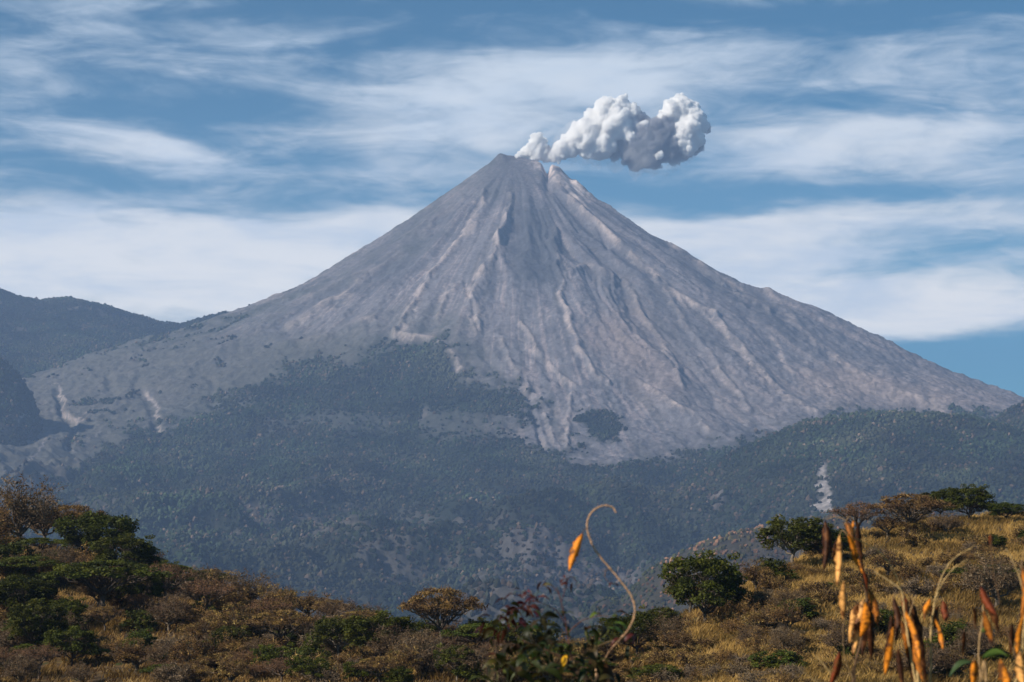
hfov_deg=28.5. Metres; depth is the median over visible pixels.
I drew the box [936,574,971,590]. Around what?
golden shrub
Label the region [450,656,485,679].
scrub bush
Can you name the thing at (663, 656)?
golden shrub
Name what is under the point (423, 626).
scrub bush
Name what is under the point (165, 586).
bare tree
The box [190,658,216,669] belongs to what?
dry shrub
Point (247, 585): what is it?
bare tree
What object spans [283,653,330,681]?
scrub bush
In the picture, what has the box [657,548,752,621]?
evergreen tree
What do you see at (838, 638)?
bare shrub
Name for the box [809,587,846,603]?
golden shrub
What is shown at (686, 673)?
golden shrub
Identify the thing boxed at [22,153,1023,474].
volcano
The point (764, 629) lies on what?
golden shrub
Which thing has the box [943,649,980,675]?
bare shrub
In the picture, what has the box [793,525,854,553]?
evergreen tree
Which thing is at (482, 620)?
scrub bush
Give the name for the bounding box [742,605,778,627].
bare shrub
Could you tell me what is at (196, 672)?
dry shrub
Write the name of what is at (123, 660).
dry shrub
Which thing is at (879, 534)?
golden shrub
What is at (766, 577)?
golden shrub
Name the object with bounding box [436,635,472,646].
dry shrub
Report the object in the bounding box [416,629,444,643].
dry shrub
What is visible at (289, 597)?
dry shrub
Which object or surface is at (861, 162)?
sky
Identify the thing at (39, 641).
scrub bush
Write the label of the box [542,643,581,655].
green tree
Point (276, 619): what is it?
dry shrub
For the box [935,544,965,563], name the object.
golden shrub
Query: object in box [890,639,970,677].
bare shrub
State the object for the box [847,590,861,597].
golden shrub
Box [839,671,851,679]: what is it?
golden shrub
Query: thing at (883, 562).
bare shrub
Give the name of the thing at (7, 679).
dry shrub
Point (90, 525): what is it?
evergreen tree
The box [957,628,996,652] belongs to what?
bare shrub
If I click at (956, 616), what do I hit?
golden shrub
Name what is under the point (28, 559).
umbrella tree
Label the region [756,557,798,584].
green bush
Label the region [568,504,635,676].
curling vine
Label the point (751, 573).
bare shrub
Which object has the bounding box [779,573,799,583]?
golden shrub
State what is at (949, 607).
golden shrub
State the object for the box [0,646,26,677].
dry shrub
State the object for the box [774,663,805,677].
golden shrub
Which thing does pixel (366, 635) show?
green tree
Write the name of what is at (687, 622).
golden shrub
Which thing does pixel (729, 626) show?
golden shrub
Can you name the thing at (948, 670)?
scrub bush
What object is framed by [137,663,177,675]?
scrub bush
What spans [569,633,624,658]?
bare tree
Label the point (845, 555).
golden shrub
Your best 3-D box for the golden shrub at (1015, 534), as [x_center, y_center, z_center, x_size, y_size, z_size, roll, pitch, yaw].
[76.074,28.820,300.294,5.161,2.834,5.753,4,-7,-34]
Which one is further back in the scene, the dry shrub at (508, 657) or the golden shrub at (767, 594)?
the golden shrub at (767, 594)
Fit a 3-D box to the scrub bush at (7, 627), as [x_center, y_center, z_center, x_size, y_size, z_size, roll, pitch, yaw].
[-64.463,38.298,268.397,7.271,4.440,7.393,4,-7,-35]
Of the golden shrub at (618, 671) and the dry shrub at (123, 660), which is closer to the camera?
the golden shrub at (618, 671)
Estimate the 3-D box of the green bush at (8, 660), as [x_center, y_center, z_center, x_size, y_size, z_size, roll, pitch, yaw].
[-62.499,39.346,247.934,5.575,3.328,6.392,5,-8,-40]
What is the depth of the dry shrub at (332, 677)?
210.90 m
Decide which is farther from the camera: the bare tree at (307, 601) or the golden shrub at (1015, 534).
the bare tree at (307, 601)
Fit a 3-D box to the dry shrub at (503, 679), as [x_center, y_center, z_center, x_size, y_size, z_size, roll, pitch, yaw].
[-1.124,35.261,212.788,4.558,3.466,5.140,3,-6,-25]
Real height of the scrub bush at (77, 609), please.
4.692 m
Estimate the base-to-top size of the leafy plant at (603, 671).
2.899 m
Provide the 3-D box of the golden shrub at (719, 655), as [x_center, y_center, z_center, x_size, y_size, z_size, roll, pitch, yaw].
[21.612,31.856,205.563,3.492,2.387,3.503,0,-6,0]
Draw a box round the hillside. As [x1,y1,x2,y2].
[0,516,1022,681]
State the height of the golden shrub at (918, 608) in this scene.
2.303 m
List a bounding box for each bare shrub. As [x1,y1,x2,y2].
[637,614,692,650]
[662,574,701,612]
[735,625,767,642]
[736,609,780,628]
[738,558,774,590]
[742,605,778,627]
[764,599,807,629]
[764,626,808,649]
[766,585,813,605]
[787,629,816,649]
[818,620,867,652]
[834,599,882,621]
[864,547,909,575]
[894,502,930,521]
[895,515,928,534]
[900,575,943,597]
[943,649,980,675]
[945,639,970,656]
[950,623,1000,660]
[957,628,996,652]
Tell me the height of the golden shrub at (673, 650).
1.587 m
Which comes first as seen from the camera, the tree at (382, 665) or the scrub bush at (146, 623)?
the tree at (382, 665)
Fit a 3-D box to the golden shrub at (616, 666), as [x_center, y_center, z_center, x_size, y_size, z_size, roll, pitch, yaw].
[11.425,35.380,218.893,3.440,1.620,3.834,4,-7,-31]
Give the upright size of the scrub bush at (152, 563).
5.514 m
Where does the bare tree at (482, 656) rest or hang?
on the hillside
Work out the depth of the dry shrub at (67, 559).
316.77 m
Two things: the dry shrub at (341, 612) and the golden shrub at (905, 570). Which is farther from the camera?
the dry shrub at (341, 612)
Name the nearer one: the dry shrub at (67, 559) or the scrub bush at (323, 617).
the scrub bush at (323, 617)
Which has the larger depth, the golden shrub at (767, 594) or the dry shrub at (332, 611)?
the dry shrub at (332, 611)
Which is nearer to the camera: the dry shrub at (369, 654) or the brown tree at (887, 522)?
the dry shrub at (369, 654)
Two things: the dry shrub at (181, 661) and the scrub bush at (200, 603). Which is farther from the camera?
the scrub bush at (200, 603)
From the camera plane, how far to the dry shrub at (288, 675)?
223.84 m
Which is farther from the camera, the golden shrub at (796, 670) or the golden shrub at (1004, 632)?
the golden shrub at (1004, 632)
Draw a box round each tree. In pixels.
[0,472,70,548]
[0,496,21,537]
[0,555,70,576]
[0,574,59,607]
[6,598,69,649]
[12,643,69,678]
[14,498,71,545]
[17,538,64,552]
[35,559,175,608]
[40,502,113,530]
[41,625,103,666]
[50,510,139,565]
[80,605,127,630]
[88,532,164,566]
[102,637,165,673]
[148,561,197,601]
[163,564,196,572]
[165,577,239,612]
[173,571,239,580]
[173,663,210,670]
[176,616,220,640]
[196,650,249,675]
[202,568,239,581]
[217,568,281,613]
[239,607,317,653]
[292,589,332,620]
[304,598,357,619]
[309,615,364,659]
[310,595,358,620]
[324,609,387,625]
[340,610,419,661]
[351,656,407,681]
[388,627,458,662]
[396,584,489,645]
[438,622,500,651]
[442,642,501,671]
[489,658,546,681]
[494,620,561,651]
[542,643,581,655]
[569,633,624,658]
[575,659,617,668]
[597,611,668,653]
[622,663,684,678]
[636,604,684,627]
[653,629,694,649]
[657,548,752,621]
[755,514,835,567]
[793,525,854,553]
[821,500,885,526]
[860,490,959,535]
[871,511,902,538]
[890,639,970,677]
[920,488,959,516]
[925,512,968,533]
[940,483,998,518]
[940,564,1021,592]
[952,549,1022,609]
[987,502,1023,517]
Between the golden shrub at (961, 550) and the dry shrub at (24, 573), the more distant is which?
the dry shrub at (24, 573)
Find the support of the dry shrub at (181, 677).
on the hillside
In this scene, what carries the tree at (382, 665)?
on the hillside
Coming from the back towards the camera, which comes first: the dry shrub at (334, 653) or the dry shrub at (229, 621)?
the dry shrub at (229, 621)
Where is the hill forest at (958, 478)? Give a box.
[677,409,1023,540]
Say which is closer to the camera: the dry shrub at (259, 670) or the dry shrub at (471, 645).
the dry shrub at (259, 670)
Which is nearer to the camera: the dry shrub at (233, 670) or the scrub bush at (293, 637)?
the dry shrub at (233, 670)
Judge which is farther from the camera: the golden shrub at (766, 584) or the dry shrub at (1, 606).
the dry shrub at (1, 606)
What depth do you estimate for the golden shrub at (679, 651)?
214.25 m
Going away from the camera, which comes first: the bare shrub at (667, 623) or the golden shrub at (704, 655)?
the golden shrub at (704, 655)
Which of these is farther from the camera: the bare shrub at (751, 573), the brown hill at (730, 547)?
the brown hill at (730, 547)
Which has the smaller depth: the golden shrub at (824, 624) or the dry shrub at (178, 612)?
the golden shrub at (824, 624)
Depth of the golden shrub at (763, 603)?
238.64 m
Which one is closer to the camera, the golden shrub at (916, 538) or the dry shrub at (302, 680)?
the dry shrub at (302, 680)
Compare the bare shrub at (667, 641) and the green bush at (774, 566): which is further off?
the green bush at (774, 566)
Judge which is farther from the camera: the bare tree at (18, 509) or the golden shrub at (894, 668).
the bare tree at (18, 509)
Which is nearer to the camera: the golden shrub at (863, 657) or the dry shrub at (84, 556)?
the golden shrub at (863, 657)
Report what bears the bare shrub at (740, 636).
on the hillside
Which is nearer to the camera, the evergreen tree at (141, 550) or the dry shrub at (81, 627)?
the dry shrub at (81, 627)
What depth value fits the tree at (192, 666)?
230.38 m
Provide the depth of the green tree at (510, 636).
242.93 m
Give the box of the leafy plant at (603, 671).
[468,575,643,681]
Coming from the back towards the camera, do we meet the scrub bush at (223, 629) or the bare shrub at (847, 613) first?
the scrub bush at (223, 629)
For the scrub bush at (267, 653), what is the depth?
228.30 m
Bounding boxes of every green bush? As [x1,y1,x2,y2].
[0,648,22,671]
[193,635,222,664]
[292,647,333,672]
[748,649,809,670]
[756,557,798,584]
[770,597,818,619]
[848,609,901,631]
[924,618,979,652]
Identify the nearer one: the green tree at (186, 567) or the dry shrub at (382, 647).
the dry shrub at (382, 647)
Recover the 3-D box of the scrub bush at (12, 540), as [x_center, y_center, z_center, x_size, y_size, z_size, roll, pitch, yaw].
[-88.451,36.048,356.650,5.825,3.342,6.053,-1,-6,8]
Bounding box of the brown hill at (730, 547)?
[579,510,1021,630]
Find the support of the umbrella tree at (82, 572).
on the hillside
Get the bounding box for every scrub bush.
[0,538,35,574]
[0,614,37,644]
[1,536,22,542]
[2,562,41,577]
[9,644,40,659]
[34,626,80,648]
[47,596,90,616]
[51,603,83,619]
[55,609,88,630]
[75,546,99,558]
[79,648,114,663]
[105,585,136,603]
[116,576,164,608]
[117,628,156,651]
[119,609,158,630]
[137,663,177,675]
[145,560,181,581]
[148,652,180,666]
[163,611,188,630]
[165,572,183,589]
[192,593,238,611]
[208,625,252,643]
[249,641,296,674]
[266,629,301,646]
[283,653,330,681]
[295,636,337,656]
[303,615,346,655]
[341,659,383,681]
[382,666,414,681]
[410,619,440,637]
[431,643,474,680]
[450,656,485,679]
[462,665,496,681]
[463,617,502,642]
[580,667,607,681]
[630,653,643,661]
[834,642,860,656]
[934,667,962,674]
[984,643,1010,661]
[987,533,1008,546]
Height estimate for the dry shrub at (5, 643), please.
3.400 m
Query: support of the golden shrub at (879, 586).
on the hillside
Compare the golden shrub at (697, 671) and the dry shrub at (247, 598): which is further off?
the dry shrub at (247, 598)
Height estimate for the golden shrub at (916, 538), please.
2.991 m
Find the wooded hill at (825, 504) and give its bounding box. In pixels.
[685,412,1023,540]
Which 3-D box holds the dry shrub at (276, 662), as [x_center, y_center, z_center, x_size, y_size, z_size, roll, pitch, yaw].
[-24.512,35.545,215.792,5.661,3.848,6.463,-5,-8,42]
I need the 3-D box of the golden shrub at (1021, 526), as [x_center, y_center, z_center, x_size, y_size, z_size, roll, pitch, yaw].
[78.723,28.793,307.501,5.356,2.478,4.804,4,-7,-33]
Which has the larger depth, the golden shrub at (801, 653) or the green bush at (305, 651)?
the green bush at (305, 651)
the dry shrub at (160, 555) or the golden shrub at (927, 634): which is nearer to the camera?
the golden shrub at (927, 634)
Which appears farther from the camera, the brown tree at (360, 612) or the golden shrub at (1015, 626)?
the brown tree at (360, 612)
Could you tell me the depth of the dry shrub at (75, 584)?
312.88 m
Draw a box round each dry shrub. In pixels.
[0,532,26,546]
[0,537,8,544]
[0,549,36,578]
[0,602,10,613]
[0,609,9,625]
[0,626,33,645]
[0,630,24,650]
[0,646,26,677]
[0,653,42,681]
[0,676,23,681]
[31,556,73,586]
[38,544,86,583]
[51,609,94,632]
[60,662,94,681]
[61,558,107,586]
[62,540,99,562]
[74,578,117,610]
[100,631,127,653]
[105,591,134,603]
[109,645,136,662]
[122,593,160,609]
[130,548,173,566]
[138,593,193,632]
[139,640,179,664]
[148,657,183,666]
[150,662,177,680]
[154,660,213,681]
[156,632,188,652]
[168,630,221,663]
[170,658,193,667]
[173,592,196,600]
[176,596,219,626]
[177,579,210,598]
[178,659,214,681]
[180,563,228,587]
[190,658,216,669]
[192,568,234,595]
[197,639,232,661]
[208,585,252,615]
[208,654,250,680]
[210,601,257,630]
[217,631,254,653]
[228,650,259,673]
[229,656,262,677]
[230,614,262,642]
[238,594,256,611]
[239,637,274,652]
[240,656,280,679]
[243,597,297,613]
[244,636,266,646]
[246,636,288,646]
[246,664,270,679]
[247,582,298,607]
[247,644,297,675]
[249,589,304,616]
[250,610,285,629]
[251,628,280,640]
[255,586,287,599]
[257,656,293,681]
[260,600,302,615]
[261,629,290,646]
[269,590,299,608]
[275,669,302,678]
[284,649,338,678]
[288,614,321,641]
[291,675,315,681]
[296,630,321,647]
[301,667,340,681]
[317,641,351,658]
[326,609,369,627]
[330,656,371,672]
[332,644,363,667]
[352,601,389,614]
[358,645,386,656]
[366,624,415,656]
[383,644,423,673]
[410,647,454,674]
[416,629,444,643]
[430,618,458,629]
[432,625,463,639]
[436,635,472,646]
[449,639,483,649]
[479,663,517,681]
[480,639,512,652]
[480,646,525,681]
[516,666,561,681]
[529,650,563,680]
[554,631,570,643]
[569,644,607,667]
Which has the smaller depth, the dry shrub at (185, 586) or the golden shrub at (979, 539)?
the golden shrub at (979, 539)
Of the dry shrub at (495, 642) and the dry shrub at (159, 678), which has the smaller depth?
the dry shrub at (159, 678)
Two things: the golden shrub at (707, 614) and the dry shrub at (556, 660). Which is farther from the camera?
the golden shrub at (707, 614)
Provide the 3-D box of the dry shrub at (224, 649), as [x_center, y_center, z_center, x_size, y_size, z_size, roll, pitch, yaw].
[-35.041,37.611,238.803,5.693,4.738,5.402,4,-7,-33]
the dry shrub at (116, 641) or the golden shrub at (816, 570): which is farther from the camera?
the golden shrub at (816, 570)
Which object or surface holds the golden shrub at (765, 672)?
on the hillside
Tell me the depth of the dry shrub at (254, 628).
269.74 m
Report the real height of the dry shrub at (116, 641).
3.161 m
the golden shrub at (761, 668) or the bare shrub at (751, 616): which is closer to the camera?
the golden shrub at (761, 668)
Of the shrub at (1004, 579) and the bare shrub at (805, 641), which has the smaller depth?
the bare shrub at (805, 641)
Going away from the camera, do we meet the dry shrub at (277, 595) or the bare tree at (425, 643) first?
the bare tree at (425, 643)
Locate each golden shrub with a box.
[611,660,628,669]
[613,664,629,673]
[613,668,627,675]
[614,673,643,681]
[636,643,659,660]
[637,673,668,681]
[639,648,674,664]
[653,667,679,681]
[662,647,690,656]
[674,677,695,681]
[675,650,703,665]
[676,649,697,654]
[679,663,698,677]
[680,642,707,652]
[683,617,694,625]
[683,654,719,668]
[687,638,715,647]
[688,653,720,659]
[689,672,702,677]
[690,664,709,675]
[698,610,715,618]
[698,663,723,676]
[701,615,723,624]
[702,635,726,645]
[706,601,730,613]
[709,644,736,662]
[717,612,748,634]
[719,659,751,676]
[722,662,750,675]
[725,592,760,616]
[725,592,761,608]
[726,653,739,661]
[732,653,753,663]
[735,668,767,681]
[736,629,771,648]
[750,625,771,634]
[751,645,774,653]
[751,664,768,672]
[752,587,776,602]
[753,597,775,606]
[757,573,790,588]
[758,578,792,589]
[759,668,779,676]
[768,625,803,640]
[768,663,795,674]
[770,673,801,681]
[772,667,798,681]
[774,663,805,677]
[779,556,807,571]
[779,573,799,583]
[780,647,811,661]
[792,592,822,610]
[795,580,832,594]
[799,541,821,556]
[799,678,828,681]
[803,632,835,642]
[806,567,830,575]
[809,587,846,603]
[809,617,827,626]
[814,661,844,668]
[816,618,837,631]
[826,566,852,572]
[829,552,852,560]
[830,617,848,630]
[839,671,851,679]
[840,568,875,585]
[846,577,873,593]
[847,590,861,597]
[853,650,874,661]
[863,545,892,562]
[864,645,882,653]
[866,665,883,672]
[873,581,896,591]
[874,531,888,537]
[874,592,889,597]
[874,648,902,658]
[877,601,899,610]
[878,584,905,594]
[880,660,908,674]
[885,630,901,638]
[889,564,921,578]
[895,523,930,535]
[899,529,935,546]
[901,569,921,579]
[909,599,935,615]
[910,557,933,566]
[923,625,937,638]
[925,520,942,532]
[925,561,958,578]
[925,575,955,592]
[926,551,963,564]
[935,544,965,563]
[935,673,949,680]
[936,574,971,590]
[938,597,965,616]
[948,612,966,620]
[957,548,969,553]
[959,534,992,546]
[960,541,980,551]
[960,546,979,561]
[972,552,1003,561]
[973,541,998,552]
[988,672,997,678]
[992,620,1014,639]
[995,665,1015,681]
[1002,623,1023,635]
[1003,559,1023,567]
[1010,527,1023,538]
[1011,524,1023,531]
[1012,537,1023,547]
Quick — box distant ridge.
[0,297,226,428]
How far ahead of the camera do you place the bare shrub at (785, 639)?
201.78 m
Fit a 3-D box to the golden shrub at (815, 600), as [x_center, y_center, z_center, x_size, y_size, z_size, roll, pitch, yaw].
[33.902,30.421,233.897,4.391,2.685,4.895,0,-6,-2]
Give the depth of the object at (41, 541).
352.61 m
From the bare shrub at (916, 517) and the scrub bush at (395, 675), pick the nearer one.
the scrub bush at (395, 675)
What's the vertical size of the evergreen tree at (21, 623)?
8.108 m
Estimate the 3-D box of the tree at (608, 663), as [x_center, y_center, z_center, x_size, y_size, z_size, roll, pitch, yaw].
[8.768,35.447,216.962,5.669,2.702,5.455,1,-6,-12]
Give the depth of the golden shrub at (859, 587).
247.09 m
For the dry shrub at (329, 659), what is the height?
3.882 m
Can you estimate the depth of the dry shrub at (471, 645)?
257.63 m
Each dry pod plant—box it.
[799,516,902,681]
[873,546,973,681]
[946,534,1023,681]
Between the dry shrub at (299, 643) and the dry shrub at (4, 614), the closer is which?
the dry shrub at (299, 643)
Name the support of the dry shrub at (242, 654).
on the hillside
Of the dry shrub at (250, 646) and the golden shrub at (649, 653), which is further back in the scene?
the dry shrub at (250, 646)
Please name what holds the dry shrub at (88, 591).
on the hillside
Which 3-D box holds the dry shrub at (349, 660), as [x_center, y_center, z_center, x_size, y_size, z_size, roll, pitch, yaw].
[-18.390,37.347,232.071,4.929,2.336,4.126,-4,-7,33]
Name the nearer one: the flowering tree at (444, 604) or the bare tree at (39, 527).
the flowering tree at (444, 604)
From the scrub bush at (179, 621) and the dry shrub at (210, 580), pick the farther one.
the dry shrub at (210, 580)
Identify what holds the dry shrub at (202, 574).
on the hillside
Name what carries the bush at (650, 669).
on the hillside
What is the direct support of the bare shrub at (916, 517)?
on the hillside
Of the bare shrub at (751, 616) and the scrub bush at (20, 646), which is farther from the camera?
the scrub bush at (20, 646)
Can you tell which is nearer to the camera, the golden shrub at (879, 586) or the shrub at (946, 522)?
the golden shrub at (879, 586)
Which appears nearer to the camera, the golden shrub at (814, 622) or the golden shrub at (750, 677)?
the golden shrub at (750, 677)
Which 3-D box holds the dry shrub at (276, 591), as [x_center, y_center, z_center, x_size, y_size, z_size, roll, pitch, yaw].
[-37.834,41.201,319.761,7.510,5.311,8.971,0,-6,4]
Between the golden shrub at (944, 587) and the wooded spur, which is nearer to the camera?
the golden shrub at (944, 587)
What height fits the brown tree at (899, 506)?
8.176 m
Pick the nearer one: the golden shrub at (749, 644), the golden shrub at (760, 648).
the golden shrub at (760, 648)
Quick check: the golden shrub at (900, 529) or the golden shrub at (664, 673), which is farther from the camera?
the golden shrub at (900, 529)
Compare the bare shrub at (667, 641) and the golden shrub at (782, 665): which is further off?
the bare shrub at (667, 641)
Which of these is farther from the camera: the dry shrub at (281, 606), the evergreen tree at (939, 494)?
the evergreen tree at (939, 494)
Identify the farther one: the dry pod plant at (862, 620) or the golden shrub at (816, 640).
the golden shrub at (816, 640)
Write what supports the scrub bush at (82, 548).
on the hillside
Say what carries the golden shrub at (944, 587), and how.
on the hillside
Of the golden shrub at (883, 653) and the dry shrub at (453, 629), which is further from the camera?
the dry shrub at (453, 629)
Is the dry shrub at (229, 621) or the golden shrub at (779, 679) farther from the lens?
the dry shrub at (229, 621)
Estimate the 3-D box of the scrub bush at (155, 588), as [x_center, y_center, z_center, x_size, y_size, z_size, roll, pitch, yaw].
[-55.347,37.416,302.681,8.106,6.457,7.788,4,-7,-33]
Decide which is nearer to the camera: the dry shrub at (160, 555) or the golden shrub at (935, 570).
the golden shrub at (935, 570)
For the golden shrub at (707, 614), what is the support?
on the hillside
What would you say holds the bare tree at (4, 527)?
on the hillside
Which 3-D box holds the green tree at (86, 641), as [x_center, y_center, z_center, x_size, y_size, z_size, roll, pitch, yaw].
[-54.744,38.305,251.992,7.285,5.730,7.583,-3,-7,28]
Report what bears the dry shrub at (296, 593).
on the hillside
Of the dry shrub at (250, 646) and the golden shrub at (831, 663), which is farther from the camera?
the dry shrub at (250, 646)
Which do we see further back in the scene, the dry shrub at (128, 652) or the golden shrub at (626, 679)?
the dry shrub at (128, 652)
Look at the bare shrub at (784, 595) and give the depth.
233.35 m
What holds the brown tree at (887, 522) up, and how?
on the hillside
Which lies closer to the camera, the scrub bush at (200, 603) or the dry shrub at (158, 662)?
the dry shrub at (158, 662)
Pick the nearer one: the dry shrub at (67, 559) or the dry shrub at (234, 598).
the dry shrub at (234, 598)
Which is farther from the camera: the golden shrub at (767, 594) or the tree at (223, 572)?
the tree at (223, 572)
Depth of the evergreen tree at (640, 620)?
222.86 m
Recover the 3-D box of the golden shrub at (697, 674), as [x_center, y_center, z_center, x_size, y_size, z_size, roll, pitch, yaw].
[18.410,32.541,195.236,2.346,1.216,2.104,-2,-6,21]
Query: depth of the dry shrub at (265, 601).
280.83 m
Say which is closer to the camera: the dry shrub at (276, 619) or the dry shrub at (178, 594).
the dry shrub at (276, 619)
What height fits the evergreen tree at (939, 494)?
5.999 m
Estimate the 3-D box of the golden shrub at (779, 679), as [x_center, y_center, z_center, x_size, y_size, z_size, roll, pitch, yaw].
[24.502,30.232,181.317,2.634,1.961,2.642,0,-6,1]
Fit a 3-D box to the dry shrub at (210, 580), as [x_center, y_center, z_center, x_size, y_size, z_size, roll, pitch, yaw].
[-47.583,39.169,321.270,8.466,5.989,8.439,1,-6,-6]
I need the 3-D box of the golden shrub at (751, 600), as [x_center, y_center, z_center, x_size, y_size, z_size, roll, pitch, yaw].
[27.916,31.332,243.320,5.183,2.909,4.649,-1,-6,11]
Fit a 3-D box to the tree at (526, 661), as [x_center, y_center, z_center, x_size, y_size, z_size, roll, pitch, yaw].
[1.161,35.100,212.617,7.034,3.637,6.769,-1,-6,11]
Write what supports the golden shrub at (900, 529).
on the hillside
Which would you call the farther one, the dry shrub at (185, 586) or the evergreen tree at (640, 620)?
the dry shrub at (185, 586)
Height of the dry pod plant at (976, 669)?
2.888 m
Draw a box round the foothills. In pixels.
[0,431,776,639]
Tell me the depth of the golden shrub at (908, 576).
259.10 m
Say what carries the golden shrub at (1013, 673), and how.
on the hillside
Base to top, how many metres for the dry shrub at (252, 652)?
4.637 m
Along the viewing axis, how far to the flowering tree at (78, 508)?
367.76 m
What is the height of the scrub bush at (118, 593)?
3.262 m
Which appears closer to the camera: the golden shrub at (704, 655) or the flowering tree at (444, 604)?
the golden shrub at (704, 655)
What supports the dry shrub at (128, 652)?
on the hillside
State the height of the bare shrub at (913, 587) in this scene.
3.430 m
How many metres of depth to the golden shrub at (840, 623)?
219.52 m
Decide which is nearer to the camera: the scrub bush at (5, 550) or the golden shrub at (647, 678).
the golden shrub at (647, 678)
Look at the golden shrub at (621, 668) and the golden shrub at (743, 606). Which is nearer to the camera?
the golden shrub at (621, 668)
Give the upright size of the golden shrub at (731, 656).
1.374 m
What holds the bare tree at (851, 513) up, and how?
on the hillside
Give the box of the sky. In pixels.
[0,0,1023,396]
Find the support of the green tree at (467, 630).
on the hillside
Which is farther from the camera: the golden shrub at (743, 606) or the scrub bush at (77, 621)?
the scrub bush at (77, 621)
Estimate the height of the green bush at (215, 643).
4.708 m
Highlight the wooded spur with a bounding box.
[0,359,42,446]
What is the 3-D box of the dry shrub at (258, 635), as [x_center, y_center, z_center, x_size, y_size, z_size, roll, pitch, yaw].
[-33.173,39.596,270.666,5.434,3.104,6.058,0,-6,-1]
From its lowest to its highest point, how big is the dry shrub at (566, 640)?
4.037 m
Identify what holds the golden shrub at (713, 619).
on the hillside
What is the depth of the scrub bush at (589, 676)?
209.55 m
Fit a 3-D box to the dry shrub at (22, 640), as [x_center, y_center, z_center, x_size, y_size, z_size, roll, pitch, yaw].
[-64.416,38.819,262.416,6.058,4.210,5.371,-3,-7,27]
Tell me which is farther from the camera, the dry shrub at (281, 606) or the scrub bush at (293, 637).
the dry shrub at (281, 606)
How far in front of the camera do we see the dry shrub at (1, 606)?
286.67 m
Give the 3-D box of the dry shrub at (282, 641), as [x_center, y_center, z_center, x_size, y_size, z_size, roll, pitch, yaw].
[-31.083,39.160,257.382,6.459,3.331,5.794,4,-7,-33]
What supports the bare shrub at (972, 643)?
on the hillside
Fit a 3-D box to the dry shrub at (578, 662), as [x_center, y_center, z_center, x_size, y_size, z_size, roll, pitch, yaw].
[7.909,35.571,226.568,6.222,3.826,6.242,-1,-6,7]
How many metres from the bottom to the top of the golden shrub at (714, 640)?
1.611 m
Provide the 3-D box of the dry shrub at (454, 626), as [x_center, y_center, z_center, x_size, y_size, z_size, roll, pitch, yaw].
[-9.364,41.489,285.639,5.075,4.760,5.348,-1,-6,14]
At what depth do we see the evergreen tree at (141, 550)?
327.25 m
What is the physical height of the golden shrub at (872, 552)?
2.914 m
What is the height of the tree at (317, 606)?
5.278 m
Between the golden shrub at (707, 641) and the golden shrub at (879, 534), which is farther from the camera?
the golden shrub at (879, 534)
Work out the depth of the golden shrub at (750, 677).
181.72 m
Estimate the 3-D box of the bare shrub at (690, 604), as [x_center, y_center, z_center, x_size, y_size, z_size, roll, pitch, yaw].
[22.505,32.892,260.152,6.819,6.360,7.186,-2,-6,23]
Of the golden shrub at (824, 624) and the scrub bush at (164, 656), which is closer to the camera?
the golden shrub at (824, 624)
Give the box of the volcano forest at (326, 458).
[0,288,1023,644]
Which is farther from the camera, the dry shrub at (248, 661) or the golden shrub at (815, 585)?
the golden shrub at (815, 585)
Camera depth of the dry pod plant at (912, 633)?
4.86 m
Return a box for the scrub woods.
[577,507,1023,627]
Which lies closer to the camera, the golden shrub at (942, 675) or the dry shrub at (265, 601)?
the golden shrub at (942, 675)
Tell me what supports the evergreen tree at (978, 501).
on the hillside
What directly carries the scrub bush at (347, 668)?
on the hillside
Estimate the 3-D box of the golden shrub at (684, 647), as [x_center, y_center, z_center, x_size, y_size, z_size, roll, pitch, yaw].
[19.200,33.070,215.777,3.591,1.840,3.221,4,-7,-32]
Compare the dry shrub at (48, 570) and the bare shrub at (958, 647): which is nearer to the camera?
the bare shrub at (958, 647)
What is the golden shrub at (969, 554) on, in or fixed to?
on the hillside
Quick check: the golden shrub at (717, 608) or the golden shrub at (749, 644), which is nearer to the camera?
the golden shrub at (749, 644)
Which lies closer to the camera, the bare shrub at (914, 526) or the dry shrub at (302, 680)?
the dry shrub at (302, 680)
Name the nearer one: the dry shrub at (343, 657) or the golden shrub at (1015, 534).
the dry shrub at (343, 657)
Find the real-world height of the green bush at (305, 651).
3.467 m
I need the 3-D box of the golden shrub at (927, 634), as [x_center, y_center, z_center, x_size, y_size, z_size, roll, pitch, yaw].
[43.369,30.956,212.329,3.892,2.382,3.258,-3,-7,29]
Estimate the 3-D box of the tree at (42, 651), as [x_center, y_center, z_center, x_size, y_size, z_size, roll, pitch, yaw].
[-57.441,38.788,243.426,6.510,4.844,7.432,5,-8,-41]
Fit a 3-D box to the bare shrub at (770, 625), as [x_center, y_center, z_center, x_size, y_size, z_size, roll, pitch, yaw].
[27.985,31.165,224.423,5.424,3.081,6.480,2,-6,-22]
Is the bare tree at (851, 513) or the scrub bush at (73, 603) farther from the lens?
the bare tree at (851, 513)
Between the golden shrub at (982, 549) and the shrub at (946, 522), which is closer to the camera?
the golden shrub at (982, 549)
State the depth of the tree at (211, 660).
234.90 m
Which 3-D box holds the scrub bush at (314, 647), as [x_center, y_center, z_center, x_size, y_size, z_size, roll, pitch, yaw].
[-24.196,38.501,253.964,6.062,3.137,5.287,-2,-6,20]
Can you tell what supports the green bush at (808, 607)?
on the hillside
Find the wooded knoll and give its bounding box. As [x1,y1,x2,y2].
[999,406,1023,425]
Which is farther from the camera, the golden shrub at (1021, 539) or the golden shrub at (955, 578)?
the golden shrub at (1021, 539)

